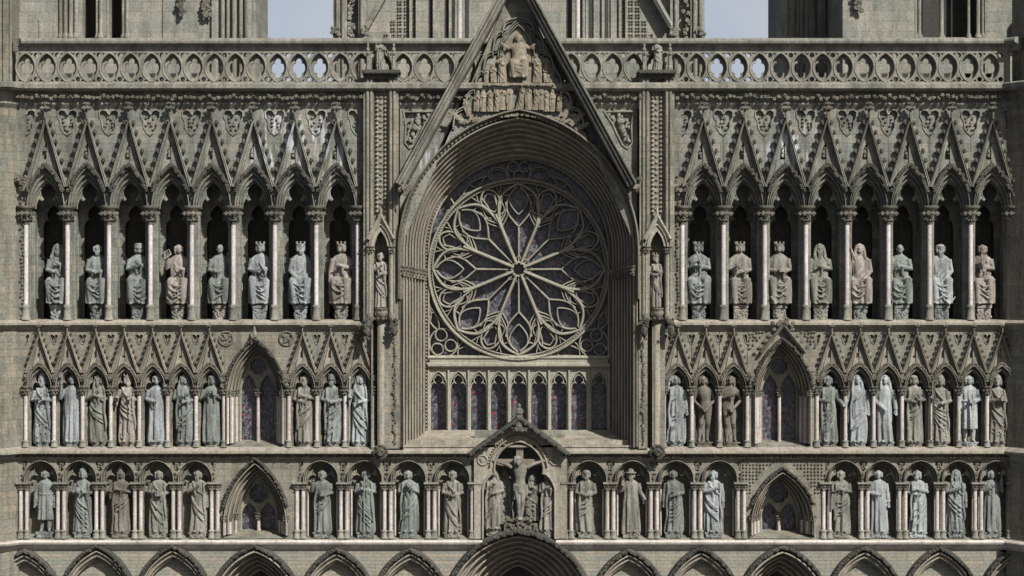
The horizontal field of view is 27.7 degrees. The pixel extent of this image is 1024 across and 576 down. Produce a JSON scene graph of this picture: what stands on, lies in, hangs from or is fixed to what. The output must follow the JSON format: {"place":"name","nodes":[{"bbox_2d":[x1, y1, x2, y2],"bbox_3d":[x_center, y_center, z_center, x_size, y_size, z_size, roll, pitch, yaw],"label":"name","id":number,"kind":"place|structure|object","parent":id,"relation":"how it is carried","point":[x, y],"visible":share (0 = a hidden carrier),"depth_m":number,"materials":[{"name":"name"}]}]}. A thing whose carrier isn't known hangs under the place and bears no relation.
{"place":"outdoors","nodes":[
{"label":"outdoors","id":0,"kind":"place"},
{"bbox_2d":[268,0,767,81],"label":"sky","id":1,"kind":"structure","parent":0,"point":[286,18],"materials":[{"name":"blue"}]},
{"label":"ground","id":2,"kind":"structure","parent":0,"visible":0},
{"bbox_2d":[0,0,1023,575],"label":"cathedral","id":3,"kind":"structure","parent":2,"relation":"on","point":[518,192],"depth_m":65.00,"materials":[{"name":"stone"}]},
{"bbox_2d":[30,372,51,446],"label":"statue","id":4,"kind":"object","parent":3,"relation":"on","point":[41,396],"visible":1,"depth_m":64.99,"materials":[{"name":"grey stone"}]},
{"bbox_2d":[33,470,55,537],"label":"statue","id":5,"kind":"object","parent":3,"relation":"on","point":[44,497],"visible":1,"depth_m":65.01,"materials":[{"name":"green stone"}]},
{"bbox_2d":[44,243,64,319],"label":"statue","id":6,"kind":"object","parent":3,"relation":"on","point":[55,289],"visible":0.94,"depth_m":65.26,"materials":[{"name":"grey stone"}]},
{"bbox_2d":[58,373,84,446],"bbox_3d":[-13.791,3.807,65.095,0.814,2.336,0.562,0,0,0],"label":"statue","id":7,"kind":"object","parent":3,"relation":"on","point":[71,416],"visible":1,"depth_m":65.00,"materials":[{"name":"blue stone"}]},
{"bbox_2d":[72,465,93,537],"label":"statue","id":8,"kind":"object","parent":3,"relation":"on","point":[82,491],"visible":1,"depth_m":64.96,"materials":[{"name":"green stone"}]},
{"bbox_2d":[85,245,105,319],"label":"statue","id":9,"kind":"object","parent":3,"relation":"on","point":[95,284],"visible":0.98,"depth_m":65.26,"materials":[{"name":"grey stone"}]},
{"bbox_2d":[86,374,108,446],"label":"statue","id":10,"kind":"object","parent":3,"relation":"on","point":[97,396],"visible":1,"depth_m":64.99,"materials":[{"name":"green stone"}]},
{"bbox_2d":[107,464,130,537],"bbox_3d":[-12.273,6.659,65.058,0.727,2.325,0.634,0,0,0],"label":"statue","id":11,"kind":"object","parent":3,"relation":"on","point":[120,488],"visible":1,"depth_m":64.97,"materials":[{"name":"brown stone"}]},
{"bbox_2d":[115,373,136,446],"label":"statue","id":12,"kind":"object","parent":3,"relation":"on","point":[127,434],"visible":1,"depth_m":64.98,"materials":[{"name":"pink stone"}]},
{"bbox_2d":[126,243,146,319],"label":"statue","id":13,"kind":"object","parent":3,"relation":"on","point":[136,288],"visible":0.99,"depth_m":65.27,"materials":[{"name":"grey stone"}]},
{"bbox_2d":[144,375,166,446],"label":"statue","id":14,"kind":"object","parent":3,"relation":"on","point":[155,396],"visible":1,"depth_m":65.00,"materials":[{"name":"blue stone"}]},
{"bbox_2d":[147,470,169,537],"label":"statue","id":15,"kind":"object","parent":3,"relation":"on","point":[158,491],"visible":1,"depth_m":64.97,"materials":[{"name":"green stone"}]},
{"bbox_2d":[164,245,187,319],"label":"statue","id":16,"kind":"object","parent":3,"relation":"on","point":[176,287],"visible":0.99,"depth_m":65.27,"materials":[{"name":"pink stone"}]},
{"bbox_2d":[173,374,193,446],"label":"statue","id":17,"kind":"object","parent":3,"relation":"on","point":[183,396],"visible":1,"depth_m":65.00,"materials":[{"name":"grey stone"}]},
{"bbox_2d":[187,470,209,537],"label":"statue","id":18,"kind":"object","parent":3,"relation":"on","point":[200,501],"visible":1,"depth_m":64.97,"materials":[{"name":"stone"}]},
{"bbox_2d":[200,375,221,446],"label":"statue","id":19,"kind":"object","parent":3,"relation":"on","point":[211,396],"visible":1,"depth_m":65.00,"materials":[{"name":"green stone"}]},
{"bbox_2d":[207,245,228,319],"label":"statue","id":20,"kind":"object","parent":3,"relation":"on","point":[217,289],"visible":0.98,"depth_m":65.27,"materials":[{"name":"grey stone"}]},
{"bbox_2d":[224,341,285,446],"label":"window","id":21,"kind":"structure","parent":3,"relation":"in","point":[255,395],"depth_m":65.77,"materials":[{"name":"stone"}]},
{"bbox_2d":[221,463,289,537],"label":"window","id":22,"kind":"structure","parent":3,"relation":"in","point":[255,502],"depth_m":65.66,"materials":[{"name":"stone"}]},
{"bbox_2d":[247,241,270,319],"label":"statue","id":23,"kind":"object","parent":3,"relation":"on","point":[259,281],"visible":1,"depth_m":65.24,"materials":[{"name":"grey stone"}]},
{"bbox_2d":[288,241,310,319],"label":"statue","id":24,"kind":"object","parent":3,"relation":"on","point":[299,286],"visible":1,"depth_m":65.30,"materials":[{"name":"grey stone"}]},
{"bbox_2d":[292,375,314,446],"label":"statue","id":25,"kind":"object","parent":3,"relation":"on","point":[303,396],"visible":1,"depth_m":64.99,"materials":[{"name":"stone"}]},
{"bbox_2d":[310,470,332,537],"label":"statue","id":26,"kind":"object","parent":3,"relation":"on","point":[322,488],"visible":1,"depth_m":64.97,"materials":[{"name":"grey stone"}]},
{"bbox_2d":[320,374,342,446],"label":"statue","id":27,"kind":"object","parent":3,"relation":"on","point":[331,397],"visible":1,"depth_m":64.98,"materials":[{"name":"grey stone"}]},
{"bbox_2d":[328,241,351,319],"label":"statue","id":28,"kind":"object","parent":3,"relation":"on","point":[340,284],"visible":1,"depth_m":65.29,"materials":[{"name":"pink stone"}]},
{"bbox_2d":[347,374,370,446],"bbox_3d":[-4.808,3.833,65.075,0.818,2.283,0.572,0,0,-32],"label":"statue","id":29,"kind":"object","parent":3,"relation":"on","point":[359,394],"visible":1,"depth_m":64.99,"materials":[{"name":"stone"}]},
{"bbox_2d":[354,470,375,537],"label":"statue","id":30,"kind":"object","parent":3,"relation":"on","point":[365,488],"visible":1,"depth_m":64.96,"materials":[{"name":"grey stone"}]},
{"bbox_2d":[374,252,387,307],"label":"statue","id":31,"kind":"object","parent":3,"relation":"on","point":[381,274],"visible":1,"depth_m":64.74,"materials":[{"name":"stone"}]},
{"bbox_2d":[371,33,390,69],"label":"statue","id":32,"kind":"object","parent":3,"relation":"on","point":[380,49],"visible":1,"depth_m":64.68,"materials":[{"name":"grey stone"}]},
{"bbox_2d":[398,470,419,537],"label":"statue","id":33,"kind":"object","parent":3,"relation":"on","point":[408,488],"visible":1,"depth_m":64.97,"materials":[{"name":"grey stone"}]},
{"bbox_2d":[441,470,463,537],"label":"statue","id":34,"kind":"object","parent":3,"relation":"on","point":[452,490],"visible":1,"depth_m":64.96,"materials":[{"name":"stone"}]},
{"bbox_2d":[484,469,503,535],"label":"statue","id":35,"kind":"object","parent":3,"relation":"on","point":[493,507],"visible":1,"depth_m":64.97,"materials":[{"name":"stone"}]},
{"bbox_2d":[499,468,513,522],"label":"statue","id":36,"kind":"object","parent":3,"relation":"on","point":[508,496],"visible":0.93,"depth_m":65.30,"materials":[{"name":"stone"}]},
{"bbox_2d":[425,159,611,430],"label":"rose window","id":37,"kind":"structure","parent":3,"relation":"in","point":[518,251],"depth_m":66.76,"materials":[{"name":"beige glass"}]},
{"bbox_2d":[511,404,526,431],"bbox_3d":[0.225,4.028,64.600,0.610,0.871,0.381,0,0,0],"label":"finial","id":38,"kind":"object","parent":3,"relation":"on","point":[519,424],"visible":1,"depth_m":64.53,"materials":[{"name":"grey stone"}]},
{"bbox_2d":[492,448,547,521],"bbox_3d":[0.234,6.208,64.886,1.778,2.417,0.495,0,0,0],"label":"crucifix","id":39,"kind":"object","parent":3,"relation":"on","point":[519,463],"visible":1,"depth_m":64.78,"materials":[{"name":"stone"}]},
{"bbox_2d":[525,496,531,519],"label":"statue","id":40,"kind":"object","parent":3,"relation":"on","point":[528,503],"visible":1,"depth_m":64.90,"materials":[{"name":"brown stone"}]},
{"bbox_2d":[527,474,538,520],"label":"statue","id":41,"kind":"object","parent":3,"relation":"on","point":[533,487],"visible":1,"depth_m":65.14,"materials":[{"name":"grey stone"}]},
{"bbox_2d":[539,475,553,536],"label":"statue","id":42,"kind":"object","parent":3,"relation":"on","point":[546,520],"visible":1,"depth_m":64.96,"materials":[{"name":"stone"}]},
{"bbox_2d":[575,470,596,537],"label":"statue","id":43,"kind":"object","parent":3,"relation":"on","point":[585,490],"visible":1,"depth_m":64.97,"materials":[{"name":"beige stone"}]},
{"bbox_2d":[619,468,645,537],"bbox_3d":[3.761,6.729,65.085,0.858,2.182,0.549,0,0,0],"label":"statue","id":44,"kind":"object","parent":3,"relation":"on","point":[631,487],"visible":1,"depth_m":64.98,"materials":[{"name":"stone"}]},
{"bbox_2d":[646,33,665,69],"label":"statue","id":45,"kind":"object","parent":3,"relation":"on","point":[657,49],"visible":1,"depth_m":64.69,"materials":[{"name":"grey stone"}]},
{"bbox_2d":[650,253,663,307],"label":"statue","id":46,"kind":"object","parent":3,"relation":"on","point":[656,273],"visible":1,"depth_m":64.75,"materials":[{"name":"stone"}]},
{"bbox_2d":[662,470,684,537],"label":"statue","id":47,"kind":"object","parent":3,"relation":"on","point":[673,491],"visible":1,"depth_m":64.97,"materials":[{"name":"grey stone"}]},
{"bbox_2d":[665,375,688,446],"bbox_3d":[5.089,3.853,65.119,0.886,2.292,0.528,0,0,0],"label":"statue","id":48,"kind":"object","parent":3,"relation":"on","point":[678,407],"visible":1,"depth_m":65.00,"materials":[{"name":"grey stone"}]},
{"bbox_2d":[687,241,710,319],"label":"statue","id":49,"kind":"object","parent":3,"relation":"on","point":[699,285],"visible":1,"depth_m":65.27,"materials":[{"name":"grey stone"}]},
{"bbox_2d":[694,375,714,446],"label":"statue","id":50,"kind":"object","parent":3,"relation":"on","point":[704,392],"visible":1,"depth_m":65.05,"materials":[{"name":"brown stone"}]},
{"bbox_2d":[703,470,724,537],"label":"statue","id":51,"kind":"object","parent":3,"relation":"on","point":[714,493],"visible":1,"depth_m":64.97,"materials":[{"name":"grey stone"}]},
{"bbox_2d":[721,375,741,446],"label":"statue","id":52,"kind":"object","parent":3,"relation":"on","point":[730,392],"visible":1,"depth_m":65.04,"materials":[{"name":"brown stone"}]},
{"bbox_2d":[729,241,752,319],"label":"statue","id":53,"kind":"object","parent":3,"relation":"on","point":[740,282],"visible":1,"depth_m":65.24,"materials":[{"name":"stone"}]},
{"bbox_2d":[769,241,791,319],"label":"statue","id":54,"kind":"object","parent":3,"relation":"on","point":[780,280],"visible":1,"depth_m":65.27,"materials":[{"name":"stone"}]},
{"bbox_2d":[748,472,816,537],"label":"window","id":55,"kind":"structure","parent":3,"relation":"in","point":[782,504],"depth_m":65.73,"materials":[{"name":"stone"}]},
{"bbox_2d":[752,341,813,446],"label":"window","id":56,"kind":"structure","parent":3,"relation":"in","point":[782,394],"depth_m":65.77,"materials":[{"name":"stone"}]},
{"bbox_2d":[810,243,832,319],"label":"statue","id":57,"kind":"object","parent":3,"relation":"on","point":[821,284],"visible":1,"depth_m":65.25,"materials":[{"name":"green stone"}]},
{"bbox_2d":[819,375,845,446],"bbox_3d":[9.958,3.861,65.069,0.893,2.268,0.625,0,0,0],"label":"statue","id":58,"kind":"object","parent":3,"relation":"on","point":[829,395],"visible":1,"depth_m":64.99,"materials":[{"name":"grey stone"}]},
{"bbox_2d":[831,470,851,537],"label":"statue","id":59,"kind":"object","parent":3,"relation":"on","point":[841,490],"visible":1,"depth_m":64.96,"materials":[{"name":"beige stone"}]},
{"bbox_2d":[843,374,869,446],"bbox_3d":[10.759,3.847,65.087,0.910,2.310,0.579,0,0,0],"label":"statue","id":60,"kind":"object","parent":3,"relation":"on","point":[858,395],"visible":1,"depth_m":65.00,"materials":[{"name":"grey stone"}]},
{"bbox_2d":[849,243,872,319],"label":"statue","id":61,"kind":"object","parent":3,"relation":"on","point":[861,285],"visible":0.96,"depth_m":65.29,"materials":[{"name":"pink stone"}]},
{"bbox_2d":[869,470,889,537],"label":"statue","id":62,"kind":"object","parent":3,"relation":"on","point":[879,492],"visible":1,"depth_m":64.99,"materials":[{"name":"grey stone"}]},
{"bbox_2d":[876,374,897,446],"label":"statue","id":63,"kind":"object","parent":3,"relation":"on","point":[886,394],"visible":1,"depth_m":65.00,"materials":[{"name":"stone"}]},
{"bbox_2d":[891,245,912,319],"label":"statue","id":64,"kind":"object","parent":3,"relation":"on","point":[902,291],"visible":0.94,"depth_m":65.24,"materials":[{"name":"grey stone"}]},
{"bbox_2d":[904,375,925,446],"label":"statue","id":65,"kind":"object","parent":3,"relation":"on","point":[914,397],"visible":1,"depth_m":64.99,"materials":[{"name":"stone"}]},
{"bbox_2d":[907,470,928,537],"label":"statue","id":66,"kind":"object","parent":3,"relation":"on","point":[918,491],"visible":1,"depth_m":64.96,"materials":[{"name":"stone"}]},
{"bbox_2d":[927,373,951,446],"bbox_3d":[13.352,3.808,65.076,0.787,2.362,0.554,0,0,-33],"label":"statue","id":67,"kind":"object","parent":3,"relation":"on","point":[941,399],"visible":1,"depth_m":64.98,"materials":[{"name":"stone"}]},
{"bbox_2d":[933,244,954,319],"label":"statue","id":68,"kind":"object","parent":3,"relation":"on","point":[943,298],"visible":0.99,"depth_m":65.25,"materials":[{"name":"stone"}]},
{"bbox_2d":[945,469,966,537],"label":"statue","id":69,"kind":"object","parent":3,"relation":"on","point":[956,501],"visible":1,"depth_m":64.97,"materials":[{"name":"grey stone"}]},
{"bbox_2d":[956,375,980,446],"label":"statue","id":70,"kind":"object","parent":3,"relation":"on","point":[970,397],"visible":1,"depth_m":65.01,"materials":[{"name":"stone"}]},
{"bbox_2d":[974,245,994,319],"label":"statue","id":71,"kind":"object","parent":3,"relation":"on","point":[984,282],"visible":0.98,"depth_m":65.23,"materials":[{"name":"beige stone"}]},
{"bbox_2d":[983,470,1004,537],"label":"statue","id":72,"kind":"object","parent":3,"relation":"on","point":[991,515],"visible":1,"depth_m":64.97,"materials":[{"name":"grey stone"}]},
{"bbox_2d":[989,372,1007,446],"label":"statue","id":73,"kind":"object","parent":3,"relation":"on","point":[998,400],"visible":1,"depth_m":64.98,"materials":[{"name":"stone"}]}
]}

